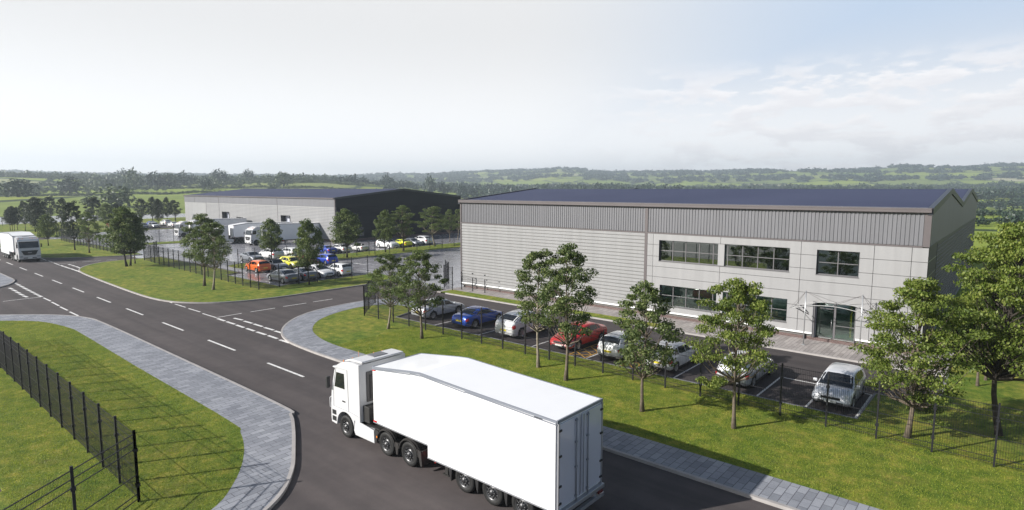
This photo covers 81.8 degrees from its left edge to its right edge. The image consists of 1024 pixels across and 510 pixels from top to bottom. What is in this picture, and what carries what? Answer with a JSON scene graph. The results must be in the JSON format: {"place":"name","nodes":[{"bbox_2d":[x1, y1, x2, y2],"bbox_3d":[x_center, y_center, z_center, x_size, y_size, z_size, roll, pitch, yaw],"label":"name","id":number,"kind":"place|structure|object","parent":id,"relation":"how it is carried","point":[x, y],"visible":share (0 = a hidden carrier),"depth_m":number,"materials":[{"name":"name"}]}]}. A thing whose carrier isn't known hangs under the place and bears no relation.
{"place":"outdoors","nodes":[
{"label":"outdoors","id":0,"kind":"place"},
{"bbox_2d":[0,239,139,257],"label":"grass verge","id":1,"kind":"object","parent":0,"point":[57,248],"depth_m":99.52,"materials":[{"name":"plant"}]},
{"bbox_2d":[22,200,45,235],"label":"tree","id":2,"kind":"object","parent":1,"relation":"on","point":[31,205],"visible":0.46,"depth_m":128.45,"materials":[{"name":"green plant"}]},
{"bbox_2d":[25,206,45,237],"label":"tree","id":3,"kind":"object","parent":1,"relation":"on","point":[36,210],"visible":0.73,"depth_m":124.59,"materials":[{"name":"green plant"}]},
{"bbox_2d":[34,214,59,245],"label":"tree","id":4,"kind":"object","parent":1,"relation":"on","point":[47,231],"visible":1,"depth_m":107.28,"materials":[{"name":"green plant"}]},
{"bbox_2d":[59,200,87,249],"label":"tree","id":5,"kind":"object","parent":1,"relation":"on","point":[66,212],"visible":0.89,"depth_m":99.43,"materials":[{"name":"green plant"}]},
{"bbox_2d":[74,212,102,252],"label":"tree","id":6,"kind":"object","parent":1,"relation":"on","point":[84,228],"visible":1,"depth_m":94.99,"materials":[{"name":"green plant"}]},
{"bbox_2d":[61,229,122,254],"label":"fence","id":7,"kind":"object","parent":1,"relation":"on","point":[83,243],"visible":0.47,"depth_m":106.08,"materials":[{"name":"black"}]},
{"bbox_2d":[0,217,185,237],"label":"grass verge","id":8,"kind":"object","parent":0,"point":[7,227],"depth_m":162.03,"materials":[{"name":"plant"}]},
{"bbox_2d":[4,206,18,230],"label":"tree","id":9,"kind":"object","parent":8,"relation":"on","point":[11,208],"visible":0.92,"depth_m":145.09,"materials":[{"name":"green plant"}]},
{"bbox_2d":[20,197,48,231],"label":"tree","id":10,"kind":"object","parent":8,"relation":"on","point":[35,199],"visible":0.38,"depth_m":141.61,"materials":[{"name":"green plant"}]},
{"bbox_2d":[44,195,61,219],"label":"tree","id":11,"kind":"object","parent":8,"relation":"on","point":[52,202],"visible":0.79,"depth_m":186.21,"materials":[{"name":"green plant"}]},
{"bbox_2d":[54,198,69,227],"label":"tree","id":12,"kind":"object","parent":8,"relation":"on","point":[62,202],"visible":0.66,"depth_m":152.76,"materials":[{"name":"green plant"}]},
{"bbox_2d":[83,196,102,226],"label":"tree","id":13,"kind":"object","parent":8,"relation":"on","point":[91,200],"visible":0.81,"depth_m":158.55,"materials":[{"name":"green plant"}]},
{"bbox_2d":[96,203,114,226],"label":"tree","id":14,"kind":"object","parent":8,"relation":"on","point":[106,207],"visible":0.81,"depth_m":152.62,"materials":[{"name":"green plant"}]},
{"bbox_2d":[132,199,151,222],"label":"tree","id":15,"kind":"object","parent":8,"relation":"on","point":[143,211],"visible":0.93,"depth_m":177.71,"materials":[{"name":"green plant"}]},
{"bbox_2d":[151,198,163,227],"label":"tree","id":16,"kind":"object","parent":8,"relation":"on","point":[158,213],"visible":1,"depth_m":154.12,"materials":[{"name":"green plant"}]},
{"bbox_2d":[168,200,182,221],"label":"tree","id":17,"kind":"object","parent":8,"relation":"on","point":[175,207],"visible":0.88,"depth_m":183.07,"materials":[{"name":"green plant"}]},
{"bbox_2d":[0,213,185,223],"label":"road","id":18,"kind":"structure","parent":0,"point":[150,216],"depth_m":212.98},
{"bbox_2d":[0,321,243,509],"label":"grass verge","id":19,"kind":"object","parent":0,"point":[4,503],"depth_m":24.35,"materials":[{"name":"plant"}]},
{"bbox_2d":[0,331,140,500],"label":"fence","id":20,"kind":"object","parent":19,"relation":"on","point":[9,363],"visible":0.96,"depth_m":25.06,"materials":[{"name":"black"}]},
{"bbox_2d":[2,430,140,509],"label":"fence","id":21,"kind":"object","parent":19,"relation":"on","point":[72,489],"visible":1,"depth_m":17.87,"materials":[{"name":"black"}]},
{"bbox_2d":[0,315,291,509],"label":"pavement","id":22,"kind":"structure","parent":0,"point":[263,424],"depth_m":28.35,"materials":[{"name":"concrete"}]},
{"bbox_2d":[80,257,387,301],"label":"grass verge","id":23,"kind":"object","parent":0,"point":[145,277],"depth_m":65.02,"materials":[{"name":"plant"}]},
{"bbox_2d":[92,206,148,266],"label":"tree","id":24,"kind":"object","parent":23,"relation":"on","point":[131,238],"visible":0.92,"depth_m":77.91,"materials":[{"name":"green plant"}]},
{"bbox_2d":[107,212,153,265],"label":"tree","id":25,"kind":"object","parent":23,"relation":"on","point":[133,250],"visible":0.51,"depth_m":79.30,"materials":[{"name":"green plant"}]},
{"bbox_2d":[143,245,259,289],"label":"fence","id":26,"kind":"object","parent":23,"relation":"on","point":[189,263],"visible":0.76,"depth_m":72.36,"materials":[{"name":"black"}]},
{"bbox_2d":[179,213,226,285],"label":"tree","id":27,"kind":"object","parent":23,"relation":"on","point":[200,221],"visible":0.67,"depth_m":62.55,"materials":[{"name":"green plant"}]},
{"bbox_2d":[187,221,232,289],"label":"tree","id":28,"kind":"object","parent":23,"relation":"on","point":[220,239],"visible":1,"depth_m":60.34,"materials":[{"name":"green plant"}]},
{"bbox_2d":[289,218,323,284],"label":"tree","id":29,"kind":"object","parent":23,"relation":"on","point":[311,255],"visible":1,"depth_m":63.42,"materials":[{"name":"green plant"}]},
{"bbox_2d":[259,255,367,287],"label":"fence","id":30,"kind":"object","parent":23,"relation":"on","point":[261,284],"visible":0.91,"depth_m":65.79,"materials":[{"name":"black"}]},
{"bbox_2d":[51,229,462,288],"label":"yard surface","id":31,"kind":"object","parent":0,"point":[452,256],"visible":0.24,"depth_m":92.95,"materials":[{"name":"asphalt"}]},
{"bbox_2d":[173,218,246,237],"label":"articulated lorry","id":32,"kind":"object","parent":31,"relation":"on","point":[179,225],"visible":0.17,"depth_m":129.06,"materials":[{"name":"white"}]},
{"bbox_2d":[239,251,263,261],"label":"parked car","id":33,"kind":"object","parent":31,"relation":"on","point":[245,255],"visible":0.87,"depth_m":85.11,"materials":[{"name":"grey"}]},
{"bbox_2d":[217,222,291,242],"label":"articulated lorry","id":34,"kind":"object","parent":31,"relation":"on","point":[237,230],"visible":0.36,"depth_m":113.61,"materials":[{"name":"white metal"}]},
{"bbox_2d":[245,260,270,272],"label":"parked car","id":35,"kind":"object","parent":31,"relation":"on","point":[259,263],"visible":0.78,"depth_m":74.00,"materials":[{"name":"orange"}]},
{"bbox_2d":[259,248,284,259],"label":"parked car","id":36,"kind":"object","parent":31,"relation":"on","point":[267,254],"visible":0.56,"depth_m":87.32,"materials":[{"name":"white"}]},
{"bbox_2d":[269,259,289,270],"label":"parked car","id":37,"kind":"object","parent":31,"relation":"on","point":[276,262],"visible":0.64,"depth_m":76.01,"materials":[{"name":"grey"}]},
{"bbox_2d":[244,222,319,245],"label":"articulated lorry","id":38,"kind":"object","parent":31,"relation":"on","point":[289,231],"visible":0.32,"depth_m":112.78,"materials":[{"name":"white metal"}]},
{"bbox_2d":[280,256,298,268],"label":"parked car","id":39,"kind":"object","parent":31,"relation":"on","point":[289,260],"visible":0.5,"depth_m":78.09,"materials":[{"name":"yellow"}]},
{"bbox_2d":[293,267,316,280],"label":"parked car","id":40,"kind":"object","parent":31,"relation":"on","point":[302,274],"visible":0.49,"depth_m":67.49,"materials":[{"name":"grey"}]},
{"bbox_2d":[310,264,335,277],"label":"parked car","id":41,"kind":"object","parent":31,"relation":"on","point":[327,274],"visible":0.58,"depth_m":69.44,"materials":[{"name":"white"}]},
{"bbox_2d":[317,253,337,264],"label":"parked car","id":42,"kind":"object","parent":31,"relation":"on","point":[324,257],"visible":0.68,"depth_m":81.25,"materials":[{"name":"blue"}]},
{"bbox_2d":[328,262,353,275],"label":"parked car","id":43,"kind":"object","parent":31,"relation":"on","point":[344,270],"visible":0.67,"depth_m":70.89,"materials":[{"name":"white"}]},
{"bbox_2d":[376,239,399,248],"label":"parked car","id":44,"kind":"object","parent":31,"relation":"on","point":[394,245],"visible":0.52,"depth_m":103.86,"materials":[{"name":"white"}]},
{"bbox_2d":[458,188,977,355],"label":"warehouse","id":45,"kind":"structure","parent":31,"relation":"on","point":[683,249],"depth_m":45.62,"materials":[{"name":"grey"}]},
{"bbox_2d":[659,285,787,322],"bbox_3d":[15.767,3.590,45.017,9.810,1.705,0.300,5,8,40],"label":"window","id":46,"kind":"structure","parent":45,"relation":"in","point":[721,295],"depth_m":45.63,"materials":[{"name":"grey"}]},
{"bbox_2d":[659,240,789,271],"bbox_3d":[15.710,-0.008,44.661,9.960,1.715,0.300,5,8,40],"label":"window","id":47,"kind":"structure","parent":45,"relation":"in","point":[711,254],"depth_m":44.39,"materials":[{"name":"grey"}]},
{"bbox_2d":[789,291,875,350],"bbox_3d":[21.242,4.229,39.014,5.230,3.650,1.892,5,8,40],"label":"entrance canopy","id":48,"kind":"object","parent":45,"relation":"attached to","point":[805,303],"visible":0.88,"depth_m":38.91,"materials":[{"name":"silver metal"}]},
{"bbox_2d":[811,303,856,342],"bbox_3d":[21.810,4.501,40.038,2.600,2.520,0.420,5,8,40],"label":"entrance door","id":49,"kind":"structure","parent":45,"relation":"in","point":[815,308],"depth_m":40.27,"materials":[{"name":"grey"}]},
{"bbox_2d":[815,250,859,277],"bbox_3d":[21.766,0.571,39.527,2.600,1.715,0.300,5,8,40],"label":"window","id":50,"kind":"structure","parent":45,"relation":"in","point":[830,263],"depth_m":39.60,"materials":[{"name":"grey"}]},
{"bbox_2d":[231,273,293,285],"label":"car park","id":51,"kind":"structure","parent":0,"point":[264,279],"depth_m":68.49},
{"bbox_2d":[266,269,300,283],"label":"parked car","id":52,"kind":"object","parent":51,"relation":"on","point":[286,272],"visible":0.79,"depth_m":65.74,"materials":[{"name":"grey"}]},
{"bbox_2d":[183,188,460,241],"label":"warehouse","id":53,"kind":"structure","parent":0,"point":[321,207],"depth_m":129.34,"materials":[{"name":"grey metal cladding"}]},
{"bbox_2d":[229,242,459,268],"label":"grass verge","id":54,"kind":"object","parent":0,"point":[398,250],"depth_m":97.94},
{"bbox_2d":[257,218,282,259],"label":"tree","id":55,"kind":"object","parent":54,"relation":"on","point":[270,226],"visible":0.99,"depth_m":83.76,"materials":[{"name":"green plant"}]},
{"bbox_2d":[237,240,369,267],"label":"fence","id":56,"kind":"object","parent":54,"relation":"on","point":[303,249],"visible":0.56,"depth_m":83.11,"materials":[{"name":"black"}]},
{"bbox_2d":[327,208,361,257],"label":"tree","id":57,"kind":"object","parent":54,"relation":"on","point":[343,218],"visible":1,"depth_m":88.25,"materials":[{"name":"green plant"}]},
{"bbox_2d":[371,210,395,251],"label":"tree","id":58,"kind":"object","parent":54,"relation":"on","point":[387,231],"visible":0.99,"depth_m":96.09,"materials":[{"name":"green plant"}]},
{"bbox_2d":[386,205,417,250],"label":"tree","id":59,"kind":"object","parent":54,"relation":"on","point":[404,214],"visible":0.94,"depth_m":98.30,"materials":[{"name":"green plant"}]},
{"bbox_2d":[374,233,459,253],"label":"fence","id":60,"kind":"object","parent":54,"relation":"on","point":[456,237],"visible":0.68,"depth_m":99.62,"materials":[{"name":"black"}]},
{"bbox_2d":[417,206,449,245],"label":"tree","id":61,"kind":"object","parent":54,"relation":"on","point":[430,214],"visible":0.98,"depth_m":106.77,"materials":[{"name":"green plant"}]},
{"bbox_2d":[442,209,456,241],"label":"tree","id":62,"kind":"object","parent":54,"relation":"on","point":[449,211],"visible":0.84,"depth_m":116.10,"materials":[{"name":"green plant"}]},
{"bbox_2d":[0,238,952,509],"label":"road","id":63,"kind":"structure","parent":0,"point":[336,468],"depth_m":32.02,"materials":[{"name":"asphalt"}]},
{"bbox_2d":[0,231,41,261],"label":"articulated lorry","id":64,"kind":"object","parent":63,"relation":"on","point":[18,246],"visible":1,"depth_m":85.26,"materials":[{"name":"white metal"}]},
{"bbox_2d":[7,314,295,509],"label":"kerb","id":65,"kind":"structure","parent":63,"relation":"on","point":[274,501],"depth_m":27.32,"materials":[{"name":"concrete"}]},
{"bbox_2d":[6,258,329,376],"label":"road marking","id":66,"kind":"object","parent":63,"relation":"on","point":[31,291],"visible":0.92,"depth_m":48.91,"materials":[{"name":"paint"}]},
{"bbox_2d":[78,258,389,303],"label":"kerb","id":67,"kind":"structure","parent":63,"relation":"on","point":[213,302],"depth_m":58.09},
{"bbox_2d":[443,260,452,289],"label":"gate","id":68,"kind":"structure","parent":63,"relation":"on","point":[447,271],"depth_m":62.31,"materials":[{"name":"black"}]},
{"bbox_2d":[326,348,603,509],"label":"articulated lorry","id":69,"kind":"object","parent":63,"relation":"on","point":[496,435],"visible":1,"depth_m":20.10,"materials":[{"name":"white"}]},
{"bbox_2d":[281,299,799,509],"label":"kerb","id":70,"kind":"structure","parent":63,"relation":"on","point":[708,482],"depth_m":21.88,"materials":[{"name":"concrete"}]},
{"bbox_2d":[396,311,948,418],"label":"kerb","id":71,"kind":"structure","parent":63,"relation":"on","point":[869,401],"depth_m":32.00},
{"bbox_2d":[445,293,945,376],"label":"kerb","id":72,"kind":"structure","parent":63,"relation":"on","point":[820,355],"depth_m":39.13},
{"bbox_2d":[0,166,1023,355],"bbox_3d":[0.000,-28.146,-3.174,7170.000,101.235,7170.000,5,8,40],"label":"terrain","id":73,"kind":"structure","parent":0,"point":[14,202],"depth_m":1286.07,"materials":[{"name":"plant"}]},
{"bbox_2d":[0,178,39,196],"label":"tree","id":74,"kind":"object","parent":73,"relation":"on","point":[11,185],"visible":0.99,"depth_m":319.17,"materials":[{"name":"green plant"}]},
{"bbox_2d":[54,176,84,193],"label":"tree","id":75,"kind":"object","parent":73,"relation":"on","point":[70,183],"visible":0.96,"depth_m":412.29,"materials":[{"name":"green plant"}]},
{"bbox_2d":[93,184,138,206],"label":"tree","id":76,"kind":"object","parent":73,"relation":"on","point":[112,196],"visible":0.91,"depth_m":271.56,"materials":[{"name":"green plant"}]},
{"bbox_2d":[122,166,143,186],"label":"tree","id":77,"kind":"object","parent":73,"relation":"on","point":[134,180],"visible":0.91,"depth_m":500.66,"materials":[{"name":"green plant"}]},
{"bbox_2d":[142,170,165,186],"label":"tree","id":78,"kind":"object","parent":73,"relation":"on","point":[154,179],"visible":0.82,"depth_m":541.46,"materials":[{"name":"green plant"}]},
{"bbox_2d":[156,172,181,186],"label":"tree","id":79,"kind":"object","parent":73,"relation":"on","point":[169,178],"visible":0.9,"depth_m":547.75,"materials":[{"name":"green plant"}]},
{"bbox_2d":[0,169,363,196],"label":"hillside woodland","id":80,"kind":"object","parent":73,"relation":"on","point":[97,181],"visible":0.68,"depth_m":582.81,"materials":[{"name":"plant"}]},
{"bbox_2d":[177,170,193,185],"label":"tree","id":81,"kind":"object","parent":73,"relation":"on","point":[186,179],"visible":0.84,"depth_m":589.46,"materials":[{"name":"green plant"}]},
{"bbox_2d":[274,172,293,185],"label":"tree","id":82,"kind":"object","parent":73,"relation":"on","point":[282,177],"visible":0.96,"depth_m":590.54,"materials":[{"name":"green plant"}]},
{"bbox_2d":[424,173,436,191],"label":"tree","id":83,"kind":"object","parent":73,"relation":"on","point":[429,184],"visible":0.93,"depth_m":627.58,"materials":[{"name":"green plant"}]},
{"bbox_2d":[0,162,1023,183],"bbox_3d":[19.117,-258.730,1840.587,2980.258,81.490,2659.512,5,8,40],"label":"woodland","id":84,"kind":"object","parent":73,"relation":"on","point":[602,174],"visible":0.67,"depth_m":1725.87,"materials":[{"name":"green plant"}]},
{"bbox_2d":[278,171,1023,209],"bbox_3d":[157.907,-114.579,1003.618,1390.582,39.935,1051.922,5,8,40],"label":"valley woodland","id":85,"kind":"object","parent":73,"relation":"on","point":[998,189],"visible":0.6,"depth_m":784.95,"materials":[{"name":"plant"}]},
{"bbox_2d":[353,188,1023,225],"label":"field hedge","id":86,"kind":"object","parent":73,"relation":"on","point":[1013,215],"visible":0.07,"depth_m":177.97,"materials":[{"name":"plant"}]},
{"bbox_2d":[0,0,1023,174],"label":"sky","id":87,"kind":"structure","parent":0,"point":[329,87],"materials":[{"name":"white"}]},
{"bbox_2d":[442,290,660,327],"bbox_3d":[2.599,4.609,52.587,24.400,0.153,1.700,5,8,40],"label":"grass strip","id":88,"kind":"object","parent":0,"point":[518,302],"depth_m":55.15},
{"bbox_2d":[283,299,880,509],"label":"pavement","id":89,"kind":"structure","parent":0,"point":[298,330],"depth_m":22.56,"materials":[{"name":"concrete"}]},
{"bbox_2d":[312,248,1023,509],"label":"grass verge","id":90,"kind":"object","parent":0,"point":[345,326],"depth_m":25.88,"materials":[{"name":"plant"}]},
{"bbox_2d":[363,276,375,315],"bbox_3d":[-12.316,3.512,51.041,0.243,2.580,5.355,0,6,-3],"label":"fence","id":91,"kind":"object","parent":90,"relation":"on","point":[367,299],"visible":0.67,"depth_m":50.35,"materials":[{"name":"black"}]},
{"bbox_2d":[364,253,410,328],"bbox_3d":[-9.228,2.683,43.806,3.502,5.833,3.405,-2,7,-17],"label":"tree","id":92,"kind":"object","parent":90,"relation":"on","point":[392,259],"visible":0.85,"depth_m":43.19,"materials":[{"name":"green plant"}]},
{"bbox_2d":[389,250,448,338],"bbox_3d":[-6.370,2.773,40.825,4.192,6.294,3.375,-1,6,-7],"label":"tree","id":93,"kind":"object","parent":90,"relation":"on","point":[424,275],"visible":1,"depth_m":40.56,"materials":[{"name":"green plant"}]},
{"bbox_2d":[514,248,570,367],"bbox_3d":[1.496,3.166,34.148,3.705,7.076,3.602,4,8,31],"label":"tree","id":94,"kind":"object","parent":90,"relation":"on","point":[525,276],"visible":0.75,"depth_m":34.10,"materials":[{"name":"green plant"}]},
{"bbox_2d":[535,243,598,380],"bbox_3d":[2.889,3.123,31.978,3.392,7.616,4.213,2,7,17],"label":"tree","id":95,"kind":"object","parent":90,"relation":"on","point":[569,254],"visible":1,"depth_m":31.60,"materials":[{"name":"green plant"}]},
{"bbox_2d":[613,280,684,411],"bbox_3d":[6.207,4.304,27.364,3.214,6.269,3.992,-1,7,-9],"label":"tree","id":96,"kind":"object","parent":90,"relation":"on","point":[634,334],"visible":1,"depth_m":26.82,"materials":[{"name":"green plant"}]},
{"bbox_2d":[364,287,1023,471],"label":"fence","id":97,"kind":"object","parent":90,"relation":"on","point":[562,353],"visible":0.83,"depth_m":27.40,"materials":[{"name":"black"}]},
{"bbox_2d":[682,277,778,428],"bbox_3d":[9.577,4.240,25.668,3.816,6.788,3.790,5,8,35],"label":"tree","id":98,"kind":"object","parent":90,"relation":"on","point":[741,292],"visible":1,"depth_m":24.96,"materials":[{"name":"green plant"}]},
{"bbox_2d":[847,277,995,438],"bbox_3d":[16.603,4.305,24.601,5.142,6.936,4.503,0,6,4],"label":"tree","id":99,"kind":"object","parent":90,"relation":"on","point":[922,302],"visible":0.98,"depth_m":23.73,"materials":[{"name":"green plant"}]},
{"bbox_2d":[933,221,1023,435],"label":"tree","id":100,"kind":"object","parent":90,"relation":"on","point":[1011,283],"visible":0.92,"depth_m":24.28,"materials":[{"name":"green plant"}]},
{"bbox_2d":[958,290,1007,385],"bbox_3d":[24.641,4.170,30.928,2.767,5.721,2.228,-6,9,-41],"label":"tree","id":101,"kind":"object","parent":90,"relation":"on","point":[977,375],"visible":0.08,"depth_m":30.79,"materials":[{"name":"green plant"}]},
{"bbox_2d":[393,291,944,417],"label":"car park","id":102,"kind":"structure","parent":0,"point":[806,362],"depth_m":36.06,"materials":[{"name":"asphalt"}]},
{"bbox_2d":[411,297,464,318],"bbox_3d":[-6.074,4.277,49.217,2.140,1.453,4.790,5,8,40],"label":"parked car","id":103,"kind":"object","parent":102,"relation":"on","point":[447,308],"visible":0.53,"depth_m":48.48,"materials":[{"name":"silver metal"}]},
{"bbox_2d":[452,306,501,327],"bbox_3d":[-2.563,4.662,46.114,2.140,1.383,4.540,5,8,40],"label":"parked car","id":104,"kind":"object","parent":102,"relation":"on","point":[469,323],"visible":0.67,"depth_m":44.97,"materials":[{"name":"blue"}]},
{"bbox_2d":[495,309,546,337],"bbox_3d":[0.925,4.832,43.271,2.260,1.682,4.790,5,8,40],"label":"parked car","id":105,"kind":"object","parent":102,"relation":"on","point":[516,328],"visible":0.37,"depth_m":41.67,"materials":[{"name":"white"}]},
{"bbox_2d":[236,241,871,417],"bbox_3d":[-14.297,2.857,68.258,39.830,0.002,97.050,-2,7,-17],"label":"bay marking","id":106,"kind":"object","parent":102,"relation":"on","point":[863,406],"visible":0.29,"depth_m":32.15,"materials":[{"name":"paint"}]},
{"bbox_2d":[550,320,606,349],"bbox_3d":[4.548,5.308,40.078,2.140,1.453,4.790,5,8,40],"label":"parked car","id":107,"kind":"object","parent":102,"relation":"on","point":[592,326],"visible":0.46,"depth_m":39.55,"materials":[{"name":"red"}]},
{"bbox_2d":[597,330,648,360],"bbox_3d":[7.127,5.560,37.567,2.080,1.515,4.090,5,8,40],"label":"parked car","id":108,"kind":"object","parent":102,"relation":"on","point":[615,349],"visible":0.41,"depth_m":36.10,"materials":[{"name":"white"}]},
{"bbox_2d":[646,340,698,372],"bbox_3d":[9.578,5.816,35.293,2.080,1.515,4.090,5,8,40],"label":"parked car","id":109,"kind":"object","parent":102,"relation":"on","point":[679,358],"visible":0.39,"depth_m":34.26,"materials":[{"name":"white"}]},
{"bbox_2d":[716,350,774,387],"bbox_3d":[13.033,6.086,32.886,2.160,1.518,4.790,5,8,40],"label":"parked car","id":110,"kind":"object","parent":102,"relation":"on","point":[756,376],"visible":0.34,"depth_m":31.46,"materials":[{"name":"silver metal"}]},
{"bbox_2d":[812,362,866,408],"bbox_3d":[16.477,6.447,29.701,2.080,1.515,4.090,5,8,40],"label":"parked car","id":111,"kind":"object","parent":102,"relation":"on","point":[849,371],"visible":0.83,"depth_m":28.84,"materials":[{"name":"silver metal"}]},
{"bbox_2d":[437,287,948,374],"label":"pavement","id":112,"kind":"structure","parent":0,"point":[817,347],"depth_m":40.96,"materials":[{"name":"concrete"}]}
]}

